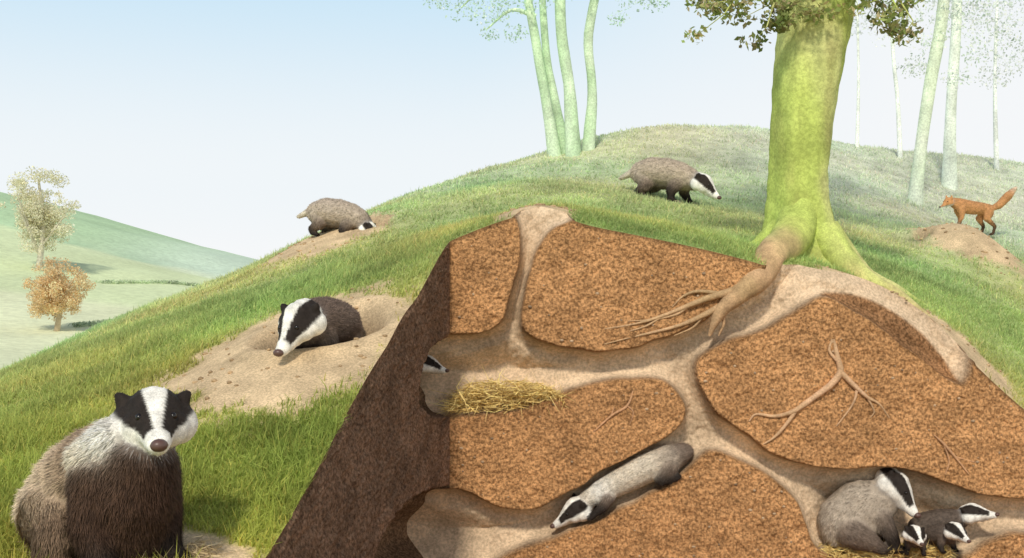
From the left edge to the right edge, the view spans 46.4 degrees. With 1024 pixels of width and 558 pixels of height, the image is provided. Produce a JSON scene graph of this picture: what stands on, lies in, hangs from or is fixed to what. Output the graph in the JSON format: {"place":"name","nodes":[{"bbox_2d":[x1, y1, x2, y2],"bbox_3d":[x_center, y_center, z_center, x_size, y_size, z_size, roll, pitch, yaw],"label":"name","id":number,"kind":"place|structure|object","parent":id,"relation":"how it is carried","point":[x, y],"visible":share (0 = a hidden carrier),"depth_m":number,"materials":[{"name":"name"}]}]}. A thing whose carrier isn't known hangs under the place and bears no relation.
{"place":"outdoors","nodes":[
{"label":"outdoors","id":0,"kind":"place"},
{"bbox_2d":[0,192,257,368],"bbox_3d":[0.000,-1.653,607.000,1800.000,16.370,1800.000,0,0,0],"label":"valley ground","id":1,"kind":"structure","parent":0,"point":[98,248],"depth_m":88.09,"materials":[{"name":"green plant"}]},
{"bbox_2d":[0,166,81,269],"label":"autumn tree","id":2,"kind":"object","parent":1,"relation":"on","point":[41,216],"visible":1,"depth_m":81.54,"materials":[{"name":"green plant"}]},
{"bbox_2d":[22,256,95,330],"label":"autumn bush tree","id":3,"kind":"object","parent":1,"relation":"on","point":[55,287],"visible":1,"depth_m":59.65,"materials":[{"name":"brown plant"}]},
{"bbox_2d":[68,279,199,326],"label":"hedgerow","id":4,"kind":"object","parent":1,"relation":"on","point":[89,322],"visible":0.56,"depth_m":81.34,"materials":[{"name":"green plant"}]},
{"bbox_2d":[0,126,1023,557],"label":"grassy hill","id":5,"kind":"structure","parent":0,"point":[260,386],"depth_m":9.08,"materials":[{"name":"green plant"}]},
{"bbox_2d":[9,386,197,557],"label":"badger","id":6,"kind":"object","parent":5,"relation":"on","point":[110,486],"visible":0.98,"depth_m":3.71,"materials":[{"name":"fur"}]},
{"bbox_2d":[17,519,254,557],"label":"dry grass litter","id":7,"kind":"object","parent":5,"relation":"on","point":[197,549],"visible":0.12,"depth_m":3.96,"materials":[{"name":"plant"}]},
{"bbox_2d":[273,295,363,356],"bbox_3d":[-0.923,0.270,5.846,0.317,0.394,0.957,0,-6,13],"label":"badger","id":8,"kind":"object","parent":5,"relation":"on","point":[318,321],"visible":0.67,"depth_m":5.57,"materials":[{"name":"fur"}]},
{"bbox_2d":[296,197,375,235],"bbox_3d":[-1.377,-0.476,9.497,0.831,0.340,0.278,10,4,25],"label":"badger","id":9,"kind":"object","parent":5,"relation":"on","point":[325,214],"visible":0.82,"depth_m":9.41,"materials":[{"name":"fur"}]},
{"bbox_2d":[0,123,1023,557],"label":"grass","id":10,"kind":"structure","parent":5,"relation":"on","point":[122,343],"depth_m":7.34,"materials":[{"name":"green plant"}]},
{"bbox_2d":[423,0,669,156],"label":"multi stem birch tree","id":11,"kind":"object","parent":5,"relation":"on","point":[562,135],"visible":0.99,"depth_m":13.46,"materials":[{"name":"green plant"}]},
{"bbox_2d":[146,203,1022,414],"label":"earth clods","id":12,"kind":"object","parent":5,"relation":"on","point":[269,349],"visible":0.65,"depth_m":7.26,"materials":[{"name":"brown soil"}]},
{"bbox_2d":[618,157,721,203],"bbox_3d":[1.448,-0.910,10.976,1.099,0.424,0.344,11,7,35],"label":"badger","id":13,"kind":"object","parent":5,"relation":"on","point":[670,176],"visible":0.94,"depth_m":10.86,"materials":[{"name":"fur"}]},
{"bbox_2d":[407,207,1023,557],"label":"soil section","id":14,"kind":"object","parent":5,"relation":"in","point":[810,459],"visible":0.93,"depth_m":7.00,"materials":[{"name":"brown soil"}]},
{"bbox_2d":[428,367,578,419],"bbox_3d":[-0.041,0.683,7.070,0.975,0.396,0.536,0,0,-8],"label":"straw nest","id":15,"kind":"object","parent":14,"relation":"in","point":[525,389],"visible":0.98,"depth_m":7.01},
{"bbox_2d":[589,391,633,435],"bbox_3d":[0.581,0.788,6.997,0.266,0.273,0.015,0,0,0],"label":"exposed root","id":16,"kind":"object","parent":14,"relation":"in","point":[616,412],"visible":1,"depth_m":6.99,"materials":[{"name":"brown wood"}]},
{"bbox_2d":[550,442,694,528],"bbox_3d":[0.644,1.215,7.061,0.971,0.245,0.235,-25,0,0],"label":"badger","id":17,"kind":"object","parent":14,"relation":"in","point":[660,465],"visible":1,"depth_m":6.99,"materials":[{"name":"fur"}]},
{"bbox_2d":[458,237,1011,557],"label":"soil stones","id":18,"kind":"object","parent":14,"relation":"in","point":[704,381],"visible":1,"depth_m":7.00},
{"bbox_2d":[749,339,889,444],"bbox_3d":[1.800,0.663,6.990,0.827,0.626,0.045,0,0,0],"label":"exposed root","id":19,"kind":"object","parent":14,"relation":"in","point":[840,373],"visible":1,"depth_m":6.98,"materials":[{"name":"brown wood"}]},
{"bbox_2d":[817,537,961,557],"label":"straw nest","id":20,"kind":"object","parent":14,"relation":"in","point":[931,550],"visible":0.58,"depth_m":6.99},
{"bbox_2d":[816,468,920,555],"bbox_3d":[2.093,1.372,7.090,0.576,0.516,0.416,0,0,0],"label":"badger","id":21,"kind":"object","parent":20,"relation":"on","point":[857,515],"visible":0.99,"depth_m":6.98,"materials":[{"name":"fur"}]},
{"bbox_2d":[902,525,926,556],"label":"badger cub","id":22,"kind":"object","parent":20,"relation":"on","point":[914,536],"visible":0.98,"depth_m":6.87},
{"bbox_2d":[925,522,970,554],"bbox_3d":[2.518,1.522,7.003,0.149,0.187,0.499,0,-14,-21],"label":"badger cub","id":23,"kind":"object","parent":20,"relation":"on","point":[941,536],"visible":0.81,"depth_m":6.92,"materials":[{"name":"fur"}]},
{"bbox_2d":[899,503,999,541],"bbox_3d":[2.578,1.456,7.080,0.601,0.218,0.172,-15,-5,19],"label":"badger cub","id":24,"kind":"object","parent":20,"relation":"on","point":[966,515],"visible":0.51,"depth_m":7.02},
{"bbox_2d":[934,435,975,473],"bbox_3d":[2.597,1.028,6.996,0.258,0.235,0.017,0,0,0],"label":"exposed root","id":25,"kind":"object","parent":14,"relation":"in","point":[946,447],"visible":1,"depth_m":6.99,"materials":[{"name":"brown wood"}]},
{"bbox_2d":[604,0,932,344],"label":"beech tree","id":26,"kind":"object","parent":5,"relation":"on","point":[813,38],"visible":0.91,"depth_m":7.82,"materials":[{"name":"green plant"}]},
{"bbox_2d":[851,0,871,146],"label":"slender sapling","id":27,"kind":"object","parent":5,"relation":"on","point":[858,92],"visible":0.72,"depth_m":16.18,"materials":[{"name":"white plant"}]},
{"bbox_2d":[855,1,902,157],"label":"slender sapling","id":28,"kind":"object","parent":5,"relation":"on","point":[899,132],"visible":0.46,"depth_m":15.98,"materials":[{"name":"white plant"}]},
{"bbox_2d":[865,0,1023,205],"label":"pale woodland tree","id":29,"kind":"object","parent":5,"relation":"on","point":[916,183],"visible":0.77,"depth_m":13.15,"materials":[{"name":"green plant"}]},
{"bbox_2d":[918,0,1023,189],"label":"pale woodland tree","id":30,"kind":"object","parent":5,"relation":"on","point":[949,174],"visible":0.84,"depth_m":14.95,"materials":[{"name":"green plant"}]},
{"bbox_2d":[939,186,1017,234],"bbox_3d":[4.637,-0.701,11.915,0.878,0.536,0.161,4,-1,-11],"label":"red fox","id":31,"kind":"object","parent":5,"relation":"on","point":[980,210],"visible":0.94,"depth_m":11.87,"materials":[{"name":"fur"}]},
{"bbox_2d":[982,0,1023,169],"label":"slender sapling","id":32,"kind":"object","parent":5,"relation":"on","point":[995,141],"visible":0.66,"depth_m":16.28,"materials":[{"name":"white plant"}]},
{"bbox_2d":[0,0,1023,259],"label":"sky","id":33,"kind":"structure","parent":0,"point":[214,124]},
{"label":"trench floor","id":34,"kind":"structure","parent":0,"visible":0},
{"bbox_2d":[266,242,450,557],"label":"soil bank wall","id":35,"kind":"structure","parent":34,"relation":"on","point":[383,470],"depth_m":5.60,"materials":[{"name":"brown soil"}]},
{"bbox_2d":[422,355,448,373],"bbox_3d":[-0.567,0.495,7.090,0.438,0.169,0.167,0,0,29],"label":"badger","id":36,"kind":"object","parent":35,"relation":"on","point":[432,365],"visible":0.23,"depth_m":7.00,"materials":[{"name":"fur"}]}
]}

